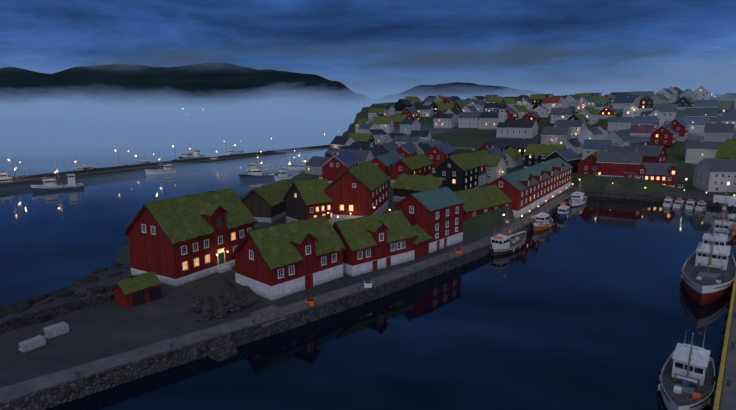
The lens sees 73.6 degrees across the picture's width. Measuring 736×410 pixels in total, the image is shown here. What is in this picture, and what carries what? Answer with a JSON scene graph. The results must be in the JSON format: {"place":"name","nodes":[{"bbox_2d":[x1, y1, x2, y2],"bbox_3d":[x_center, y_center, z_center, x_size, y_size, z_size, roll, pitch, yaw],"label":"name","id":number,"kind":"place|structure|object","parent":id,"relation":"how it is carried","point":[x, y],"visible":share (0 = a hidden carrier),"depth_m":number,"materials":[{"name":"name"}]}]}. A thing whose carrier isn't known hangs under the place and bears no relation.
{"place":"outdoors","nodes":[
{"label":"outdoors","id":0,"kind":"place"},
{"bbox_2d":[0,145,326,214],"bbox_3d":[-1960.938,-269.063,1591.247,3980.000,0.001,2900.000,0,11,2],"label":"bay mist","id":1,"kind":"structure","parent":0,"point":[253,148],"depth_m":285.88,"materials":[{"name":"grey"}]},
{"bbox_2d":[0,122,332,166],"bbox_3d":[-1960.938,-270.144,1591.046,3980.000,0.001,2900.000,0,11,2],"label":"fog","id":2,"kind":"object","parent":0,"point":[68,146],"depth_m":393.86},
{"bbox_2d":[0,63,356,98],"bbox_3d":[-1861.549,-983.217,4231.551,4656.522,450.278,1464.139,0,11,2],"label":"mountain","id":3,"kind":"structure","parent":0,"point":[174,81],"depth_m":3878.82,"materials":[{"name":"green plant"}]},
{"bbox_2d":[0,195,571,403],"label":"quay edge","id":4,"kind":"object","parent":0,"point":[80,378],"visible":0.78,"depth_m":56.20,"materials":[{"name":"grey stone"}]},
{"bbox_2d":[1,46,677,73],"bbox_3d":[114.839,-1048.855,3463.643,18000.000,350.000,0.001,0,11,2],"label":"cloud","id":5,"kind":"structure","parent":0,"point":[506,56],"depth_m":3457.49,"materials":[{"name":"grey"}]},
{"bbox_2d":[0,146,735,409],"bbox_3d":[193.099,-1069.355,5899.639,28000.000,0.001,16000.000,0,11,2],"label":"water","id":6,"kind":"structure","parent":0,"point":[590,304],"depth_m":65.33,"materials":[{"name":"blue liquid"}]},
{"bbox_2d":[30,164,83,191],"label":"boat","id":7,"kind":"object","parent":6,"relation":"on","point":[48,185],"visible":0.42,"depth_m":172.91,"materials":[{"name":"white paint"}]},
{"bbox_2d":[145,151,175,174],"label":"boat","id":8,"kind":"object","parent":6,"relation":"on","point":[168,168],"visible":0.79,"depth_m":222.00,"materials":[{"name":"white paint"}]},
{"bbox_2d":[0,145,330,190],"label":"breakwater","id":9,"kind":"object","parent":6,"relation":"in","point":[27,181],"visible":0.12,"depth_m":222.39,"materials":[{"name":"concrete"}]},
{"bbox_2d":[239,159,277,180],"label":"boat","id":10,"kind":"object","parent":6,"relation":"on","point":[255,174],"visible":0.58,"depth_m":202.32,"materials":[{"name":"blue paint"}]},
{"bbox_2d":[274,158,298,180],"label":"boat","id":11,"kind":"object","parent":6,"relation":"on","point":[282,173],"visible":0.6,"depth_m":200.37,"materials":[{"name":"white paint"}]},
{"bbox_2d":[0,37,735,133],"bbox_3d":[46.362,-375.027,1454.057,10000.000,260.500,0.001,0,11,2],"label":"fog bank","id":12,"kind":"structure","parent":6,"relation":"on","point":[206,113],"depth_m":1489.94,"materials":[{"name":"grey"}]},
{"bbox_2d":[490,211,526,255],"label":"wooden boat","id":13,"kind":"object","parent":6,"relation":"on","point":[502,244],"visible":0.88,"depth_m":96.40,"materials":[{"name":"white wood"}]},
{"bbox_2d":[532,199,553,230],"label":"boat","id":14,"kind":"object","parent":6,"relation":"on","point":[543,221],"visible":0.85,"depth_m":116.39,"materials":[{"name":"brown wood"}]},
{"bbox_2d":[568,180,586,206],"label":"boat","id":15,"kind":"object","parent":6,"relation":"on","point":[579,198],"visible":0.88,"depth_m":146.67,"materials":[{"name":"blue paint"}]},
{"bbox_2d":[658,328,716,409],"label":"boat","id":16,"kind":"object","parent":6,"relation":"on","point":[686,377],"visible":1,"depth_m":48.01,"materials":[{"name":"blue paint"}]},
{"bbox_2d":[681,217,735,305],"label":"boat","id":17,"kind":"object","parent":6,"relation":"on","point":[708,270],"visible":0.96,"depth_m":78.28,"materials":[{"name":"white paint"}]},
{"bbox_2d":[708,193,733,242],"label":"boat","id":18,"kind":"object","parent":6,"relation":"on","point":[722,225],"visible":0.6,"depth_m":107.57,"materials":[{"name":"white paint"}]},
{"bbox_2d":[0,187,735,409],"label":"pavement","id":19,"kind":"structure","parent":0,"point":[104,330],"depth_m":60.35,"materials":[{"name":"grey concrete"}]},
{"bbox_2d":[19,335,46,353],"bbox_3d":[-36.197,15.001,53.107,1.200,1.000,2.200,6,12,29],"label":"concrete block","id":20,"kind":"object","parent":19,"relation":"on","point":[32,344],"visible":1,"depth_m":52.70,"materials":[{"name":"grey concrete"}]},
{"bbox_2d":[43,322,69,339],"bbox_3d":[-35.567,14.334,56.231,1.200,1.170,2.200,7,13,33],"label":"concrete block","id":21,"kind":"object","parent":19,"relation":"on","point":[56,330],"visible":0.98,"depth_m":55.84,"materials":[{"name":"grey concrete"}]},
{"bbox_2d":[110,272,161,307],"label":"shed","id":22,"kind":"structure","parent":19,"relation":"on","point":[139,289],"depth_m":65.39,"materials":[{"name":"red wood"}]},
{"bbox_2d":[124,188,257,286],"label":"warehouse","id":23,"kind":"structure","parent":19,"relation":"on","point":[178,241],"depth_m":75.57,"materials":[{"name":"red wood"}]},
{"bbox_2d":[208,336,238,361],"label":"quay steps","id":24,"kind":"structure","parent":19,"relation":"on","point":[219,350],"depth_m":55.04,"materials":[{"name":"stone"}]},
{"bbox_2d":[192,286,258,321],"bbox_3d":[-18.679,12.899,65.171,7.397,2.018,10.629,10,14,43],"label":"rock pile","id":25,"kind":"object","parent":19,"relation":"on","point":[207,306],"visible":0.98,"depth_m":63.16,"materials":[{"name":"grey stone"}]},
{"bbox_2d":[241,179,291,222],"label":"boathouse","id":26,"kind":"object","parent":19,"relation":"on","point":[266,203],"visible":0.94,"depth_m":115.34,"materials":[{"name":"green plant"}]},
{"bbox_2d":[250,304,288,327],"bbox_3d":[-12.498,13.880,61.828,3.962,0.001,6.172,-7,13,-33],"label":"cobble patch","id":27,"kind":"object","parent":19,"relation":"on","point":[270,312],"visible":0.8,"depth_m":62.13,"materials":[{"name":"grey stone"}]},
{"bbox_2d":[0,194,570,401],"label":"concrete quay apron","id":28,"kind":"object","parent":19,"relation":"on","point":[37,383],"visible":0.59,"depth_m":56.77,"materials":[{"name":"grey concrete"}]},
{"bbox_2d":[305,201,565,305],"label":"fish tubs","id":29,"kind":"object","parent":28,"relation":"on","point":[367,282],"visible":0.83,"depth_m":73.68,"materials":[{"name":"white paint"}]},
{"bbox_2d":[231,215,345,300],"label":"house","id":30,"kind":"structure","parent":19,"relation":"on","point":[276,261],"depth_m":70.03,"materials":[{"name":"plant"}]},
{"bbox_2d":[283,176,332,224],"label":"house","id":31,"kind":"structure","parent":19,"relation":"on","point":[306,199],"depth_m":107.41,"materials":[{"name":"black wood"}]},
{"bbox_2d":[332,210,418,276],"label":"house","id":32,"kind":"structure","parent":19,"relation":"on","point":[371,242],"depth_m":79.64,"materials":[{"name":"plant"}]},
{"bbox_2d":[412,224,432,259],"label":"house annex","id":33,"kind":"object","parent":19,"relation":"on","point":[421,243],"visible":0.31,"depth_m":87.34,"materials":[{"name":"red wood"}]},
{"bbox_2d":[393,187,465,252],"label":"house","id":34,"kind":"structure","parent":19,"relation":"on","point":[436,215],"depth_m":91.50,"materials":[{"name":"red wood"}]},
{"bbox_2d":[577,149,605,174],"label":"house","id":35,"kind":"structure","parent":19,"relation":"on","point":[587,165],"depth_m":179.12,"materials":[{"name":"red wood"}]},
{"bbox_2d":[624,162,682,187],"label":"house","id":36,"kind":"structure","parent":19,"relation":"on","point":[664,173],"depth_m":167.37,"materials":[{"name":"red wood"}]},
{"bbox_2d":[709,207,735,409],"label":"quay kerb","id":37,"kind":"structure","parent":19,"relation":"on","point":[719,383],"depth_m":51.93,"materials":[{"name":"yellow paint"}]},
{"bbox_2d":[720,298,735,409],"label":"quay apron","id":38,"kind":"object","parent":19,"relation":"on","point":[728,400],"visible":1,"depth_m":47.67,"materials":[{"name":"concrete"}]},
{"bbox_2d":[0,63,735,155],"bbox_3d":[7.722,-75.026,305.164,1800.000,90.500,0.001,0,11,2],"label":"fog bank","id":39,"kind":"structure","parent":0,"point":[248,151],"depth_m":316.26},
{"bbox_2d":[0,0,735,93],"label":"sky","id":40,"kind":"structure","parent":0,"point":[41,36],"materials":[{"name":"blue"}]},
{"bbox_2d":[1,58,735,146],"bbox_3d":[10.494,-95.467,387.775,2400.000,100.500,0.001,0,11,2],"label":"fog bank","id":41,"kind":"structure","parent":0,"point":[260,142],"depth_m":400.16,"materials":[{"name":"grey"}]},
{"bbox_2d":[71,94,735,285],"bbox_3d":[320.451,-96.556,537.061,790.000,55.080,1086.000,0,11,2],"label":"ground","id":42,"kind":"structure","parent":0,"point":[476,138],"depth_m":195.13,"materials":[{"name":"green plant"}]},
{"bbox_2d":[0,300,32,334],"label":"shore rocks","id":43,"kind":"object","parent":42,"relation":"on","point":[18,306],"visible":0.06,"depth_m":63.18,"materials":[{"name":"grey stone"}]},
{"bbox_2d":[0,291,114,332],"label":"stone wall","id":44,"kind":"structure","parent":42,"relation":"on","point":[17,321],"depth_m":61.54,"materials":[{"name":"grey stone"}]},
{"bbox_2d":[22,263,129,325],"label":"shore rocks","id":45,"kind":"object","parent":42,"relation":"on","point":[66,295],"visible":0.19,"depth_m":69.38,"materials":[{"name":"grey stone"}]},
{"bbox_2d":[304,155,330,174],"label":"town house","id":46,"kind":"structure","parent":42,"relation":"on","point":[313,164],"depth_m":196.67,"materials":[{"name":"stone"}]},
{"bbox_2d":[321,150,358,183],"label":"house","id":47,"kind":"structure","parent":42,"relation":"on","point":[335,166],"depth_m":164.26,"materials":[{"name":"red wood"}]},
{"bbox_2d":[330,136,354,147],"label":"town house","id":48,"kind":"structure","parent":42,"relation":"on","point":[337,141],"depth_m":272.16,"materials":[{"name":"white stone"}]},
{"bbox_2d":[330,149,373,163],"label":"town house","id":49,"kind":"structure","parent":42,"relation":"on","point":[363,156],"depth_m":189.40,"materials":[{"name":"white stone"}]},
{"bbox_2d":[324,160,390,223],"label":"house","id":50,"kind":"structure","parent":42,"relation":"on","point":[359,190],"depth_m":107.80,"materials":[{"name":"red wood"}]},
{"bbox_2d":[348,133,374,146],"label":"town house","id":51,"kind":"structure","parent":42,"relation":"on","point":[363,137],"depth_m":282.14,"materials":[{"name":"plant"}]},
{"bbox_2d":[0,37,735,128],"bbox_3d":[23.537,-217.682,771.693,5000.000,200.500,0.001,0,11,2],"label":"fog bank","id":52,"kind":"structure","parent":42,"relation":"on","point":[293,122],"depth_m":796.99,"materials":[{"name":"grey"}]},
{"bbox_2d":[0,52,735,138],"bbox_3d":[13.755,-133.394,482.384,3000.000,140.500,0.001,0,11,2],"label":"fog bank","id":53,"kind":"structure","parent":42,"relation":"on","point":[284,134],"depth_m":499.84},
{"bbox_2d":[366,129,386,143],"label":"town house","id":54,"kind":"structure","parent":42,"relation":"on","point":[379,135],"depth_m":297.96,"materials":[{"name":"white paint"}]},
{"bbox_2d":[371,116,394,133],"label":"town house","id":55,"kind":"structure","parent":42,"relation":"on","point":[385,124],"depth_m":328.34,"materials":[{"name":"white stone"}]},
{"bbox_2d":[371,150,403,181],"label":"house","id":56,"kind":"structure","parent":42,"relation":"on","point":[384,163],"depth_m":168.74,"materials":[{"name":"teal metal"}]},
{"bbox_2d":[395,98,411,112],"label":"town house","id":57,"kind":"structure","parent":42,"relation":"on","point":[401,105],"depth_m":399.43,"materials":[{"name":"black wood"}]},
{"bbox_2d":[395,142,417,157],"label":"house","id":58,"kind":"structure","parent":42,"relation":"on","point":[408,149],"depth_m":203.55,"materials":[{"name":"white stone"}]},
{"bbox_2d":[392,136,420,145],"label":"town house","id":59,"kind":"structure","parent":42,"relation":"on","point":[401,140],"depth_m":264.85,"materials":[{"name":"white stone"}]},
{"bbox_2d":[399,117,420,133],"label":"town house","id":60,"kind":"structure","parent":42,"relation":"on","point":[406,124],"depth_m":318.31,"materials":[{"name":"white stone"}]},
{"bbox_2d":[400,107,419,119],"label":"town house","id":61,"kind":"structure","parent":42,"relation":"on","point":[412,112],"depth_m":352.07,"materials":[{"name":"red wood"}]},
{"bbox_2d":[389,153,433,185],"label":"house","id":62,"kind":"structure","parent":42,"relation":"on","point":[420,164],"depth_m":162.07,"materials":[{"name":"green plant"}]},
{"bbox_2d":[410,130,431,140],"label":"town house","id":63,"kind":"structure","parent":42,"relation":"on","point":[424,135],"depth_m":278.71,"materials":[{"name":"white stone"}]},
{"bbox_2d":[391,174,451,201],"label":"house","id":64,"kind":"structure","parent":42,"relation":"on","point":[404,186],"depth_m":132.82,"materials":[{"name":"green plant"}]},
{"bbox_2d":[414,105,433,116],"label":"town house","id":65,"kind":"structure","parent":42,"relation":"on","point":[425,110],"depth_m":365.72,"materials":[{"name":"white paint"}]},
{"bbox_2d":[424,142,455,172],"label":"house","id":66,"kind":"structure","parent":42,"relation":"on","point":[437,155],"depth_m":190.95,"materials":[{"name":"red wood"}]},
{"bbox_2d":[433,112,457,127],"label":"town house","id":67,"kind":"structure","parent":42,"relation":"on","point":[444,120],"depth_m":321.02,"materials":[{"name":"white stone"}]},
{"bbox_2d":[436,102,457,113],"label":"town house","id":68,"kind":"structure","parent":42,"relation":"on","point":[442,108],"depth_m":355.71,"materials":[{"name":"green plant"}]},
{"bbox_2d":[434,152,479,191],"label":"black house","id":69,"kind":"structure","parent":42,"relation":"on","point":[458,172],"depth_m":147.12,"materials":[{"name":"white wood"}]},
{"bbox_2d":[458,112,481,127],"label":"town house","id":70,"kind":"structure","parent":42,"relation":"on","point":[468,120],"depth_m":309.93,"materials":[{"name":"stone"}]},
{"bbox_2d":[468,150,488,173],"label":"house","id":71,"kind":"structure","parent":42,"relation":"on","point":[478,156],"depth_m":168.24,"materials":[{"name":"plant"}]},
{"bbox_2d":[454,185,511,219],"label":"house","id":72,"kind":"structure","parent":42,"relation":"on","point":[479,200],"depth_m":112.85,"materials":[{"name":"plant"}]},
{"bbox_2d":[479,112,499,128],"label":"town house","id":73,"kind":"structure","parent":42,"relation":"on","point":[488,120],"depth_m":301.46,"materials":[{"name":"white stone"}]},
{"bbox_2d":[477,138,510,151],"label":"house","id":74,"kind":"structure","parent":42,"relation":"on","point":[503,144],"depth_m":223.96,"materials":[{"name":"white stone"}]},
{"bbox_2d":[482,154,507,183],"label":"town house","id":75,"kind":"structure","parent":42,"relation":"on","point":[496,166],"depth_m":169.75,"materials":[{"name":"white stone"}]},
{"bbox_2d":[483,102,507,111],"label":"town house","id":76,"kind":"structure","parent":42,"relation":"on","point":[491,107],"depth_m":333.20,"materials":[{"name":"white stone"}]},
{"bbox_2d":[503,148,523,167],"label":"town house","id":77,"kind":"structure","parent":42,"relation":"on","point":[514,157],"depth_m":211.64,"materials":[{"name":"white stone"}]},
{"bbox_2d":[496,119,538,138],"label":"church nave","id":78,"kind":"structure","parent":42,"relation":"on","point":[516,128],"depth_m":273.29,"materials":[{"name":"white paint"}]},
{"bbox_2d":[509,137,538,159],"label":"town house","id":79,"kind":"structure","parent":42,"relation":"on","point":[519,145],"depth_m":227.03,"materials":[{"name":"white stone"}]},
{"bbox_2d":[484,157,572,218],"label":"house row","id":80,"kind":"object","parent":42,"relation":"on","point":[526,190],"visible":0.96,"depth_m":132.45,"materials":[{"name":"red wood"}]},
{"bbox_2d":[528,94,548,108],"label":"town house","id":81,"kind":"structure","parent":42,"relation":"on","point":[536,100],"depth_m":349.12,"materials":[{"name":"green plant"}]},
{"bbox_2d":[524,143,565,167],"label":"town house","id":82,"kind":"structure","parent":42,"relation":"on","point":[534,154],"depth_m":204.39,"materials":[{"name":"plant"}]},
{"bbox_2d":[542,97,561,112],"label":"town house","id":83,"kind":"structure","parent":42,"relation":"on","point":[549,103],"depth_m":325.87,"materials":[{"name":"white stone"}]},
{"bbox_2d":[541,125,570,144],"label":"town house","id":84,"kind":"structure","parent":42,"relation":"on","point":[556,135],"depth_m":244.87,"materials":[{"name":"white stone"}]},
{"bbox_2d":[550,106,572,123],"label":"town house","id":85,"kind":"structure","parent":42,"relation":"on","point":[562,113],"depth_m":289.83,"materials":[{"name":"stone"}]},
{"bbox_2d":[544,149,581,172],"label":"town house","id":86,"kind":"structure","parent":42,"relation":"on","point":[571,157],"depth_m":185.82,"materials":[{"name":"white stone"}]},
{"bbox_2d":[553,118,586,138],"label":"town house","id":87,"kind":"structure","parent":42,"relation":"on","point":[575,125],"depth_m":254.53,"materials":[{"name":"stone"}]},
{"bbox_2d":[561,139,582,153],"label":"town house","id":88,"kind":"structure","parent":42,"relation":"on","point":[575,145],"depth_m":226.92,"materials":[{"name":"white stone"}]},
{"bbox_2d":[575,97,595,111],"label":"town house","id":89,"kind":"structure","parent":42,"relation":"on","point":[585,102],"depth_m":314.58,"materials":[{"name":"white paint"}]},
{"bbox_2d":[577,106,599,125],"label":"town house","id":90,"kind":"structure","parent":42,"relation":"on","point":[591,114],"depth_m":279.75,"materials":[{"name":"white stone"}]},
{"bbox_2d":[578,127,603,143],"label":"town house","id":91,"kind":"structure","parent":42,"relation":"on","point":[592,133],"depth_m":236.32,"materials":[{"name":"white stone"}]},
{"bbox_2d":[582,139,611,159],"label":"town house","id":92,"kind":"structure","parent":42,"relation":"on","point":[589,147],"depth_m":205.43,"materials":[{"name":"white stone"}]},
{"bbox_2d":[598,105,616,118],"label":"town house","id":93,"kind":"structure","parent":42,"relation":"on","point":[606,112],"depth_m":289.76,"materials":[{"name":"red wood"}]},
{"bbox_2d":[602,129,630,146],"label":"town house","id":94,"kind":"structure","parent":42,"relation":"on","point":[617,137],"depth_m":212.01,"materials":[{"name":"white paint"}]},
{"bbox_2d":[596,151,642,177],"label":"town house","id":95,"kind":"structure","parent":42,"relation":"on","point":[613,164],"depth_m":172.03,"materials":[{"name":"red wood"}]},
{"bbox_2d":[607,117,631,131],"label":"town house","id":96,"kind":"structure","parent":42,"relation":"on","point":[618,123],"depth_m":258.65,"materials":[{"name":"white stone"}]},
{"bbox_2d":[607,144,638,152],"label":"town house","id":97,"kind":"structure","parent":42,"relation":"on","point":[622,148],"depth_m":187.21,"materials":[{"name":"white stone"}]},
{"bbox_2d":[612,96,637,108],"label":"town house","id":98,"kind":"structure","parent":42,"relation":"on","point":[623,102],"depth_m":313.32,"materials":[{"name":"white stone"}]},
{"bbox_2d":[622,103,640,118],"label":"town house","id":99,"kind":"structure","parent":42,"relation":"on","point":[632,110],"depth_m":278.30,"materials":[{"name":"white stone"}]},
{"bbox_2d":[630,114,659,136],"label":"town house","id":100,"kind":"structure","parent":42,"relation":"on","point":[643,126],"depth_m":237.23,"materials":[{"name":"white stone"}]},
{"bbox_2d":[639,95,654,111],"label":"town house","id":101,"kind":"structure","parent":42,"relation":"on","point":[646,103],"depth_m":289.75,"materials":[{"name":"black wood"}]},
{"bbox_2d":[628,142,667,162],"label":"town house","id":102,"kind":"structure","parent":42,"relation":"on","point":[654,153],"depth_m":191.64,"materials":[{"name":"stone"}]},
{"bbox_2d":[650,124,676,145],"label":"town house","id":103,"kind":"structure","parent":42,"relation":"on","point":[665,134],"depth_m":216.06,"materials":[{"name":"wood"}]},
{"bbox_2d":[655,104,676,120],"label":"town house","id":104,"kind":"structure","parent":42,"relation":"on","point":[668,111],"depth_m":258.90,"materials":[{"name":"white stone"}]},
{"bbox_2d":[667,118,689,141],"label":"town house","id":105,"kind":"structure","parent":42,"relation":"on","point":[680,126],"depth_m":225.45,"materials":[{"name":"red wood"}]},
{"bbox_2d":[674,96,694,109],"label":"town house","id":106,"kind":"structure","parent":42,"relation":"on","point":[683,102],"depth_m":278.98,"materials":[{"name":"white stone"}]},
{"bbox_2d":[681,118,710,135],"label":"town house","id":107,"kind":"structure","parent":42,"relation":"on","point":[697,126],"depth_m":235.76,"materials":[{"name":"white stone"}]},
{"bbox_2d":[684,108,717,122],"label":"town house","id":108,"kind":"structure","parent":42,"relation":"on","point":[712,113],"depth_m":249.71,"materials":[{"name":"white stone"}]},
{"bbox_2d":[684,139,724,164],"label":"town house","id":109,"kind":"structure","parent":42,"relation":"on","point":[695,151],"depth_m":197.07,"materials":[{"name":"white paint"}]},
{"bbox_2d":[695,100,718,107],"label":"town house","id":110,"kind":"structure","parent":42,"relation":"on","point":[706,103],"depth_m":261.30,"materials":[{"name":"white stone"}]},
{"bbox_2d":[692,158,735,191],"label":"white house","id":111,"kind":"structure","parent":42,"relation":"on","point":[713,175],"depth_m":158.68,"materials":[{"name":"paint"}]},
{"bbox_2d":[704,123,734,141],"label":"town house","id":112,"kind":"structure","parent":42,"relation":"on","point":[718,132],"depth_m":218.88,"materials":[{"name":"stone"}]},
{"bbox_2d":[715,145,735,158],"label":"town house","id":113,"kind":"structure","parent":42,"relation":"on","point":[726,151],"depth_m":181.66,"materials":[{"name":"green plant"}]},
{"bbox_2d":[717,101,734,115],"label":"town house","id":114,"kind":"structure","parent":42,"relation":"on","point":[725,106],"depth_m":268.47,"materials":[{"name":"green plant"}]},
{"bbox_2d":[722,112,735,129],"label":"town house","id":115,"kind":"structure","parent":42,"relation":"on","point":[728,117],"depth_m":241.93,"materials":[{"name":"white stone"}]},
{"bbox_2d":[399,82,530,95],"bbox_3d":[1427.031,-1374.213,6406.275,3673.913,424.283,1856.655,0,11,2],"label":"mountain","id":116,"kind":"structure","parent":0,"point":[445,87],"depth_m":6069.18,"materials":[{"name":"grey stone"}]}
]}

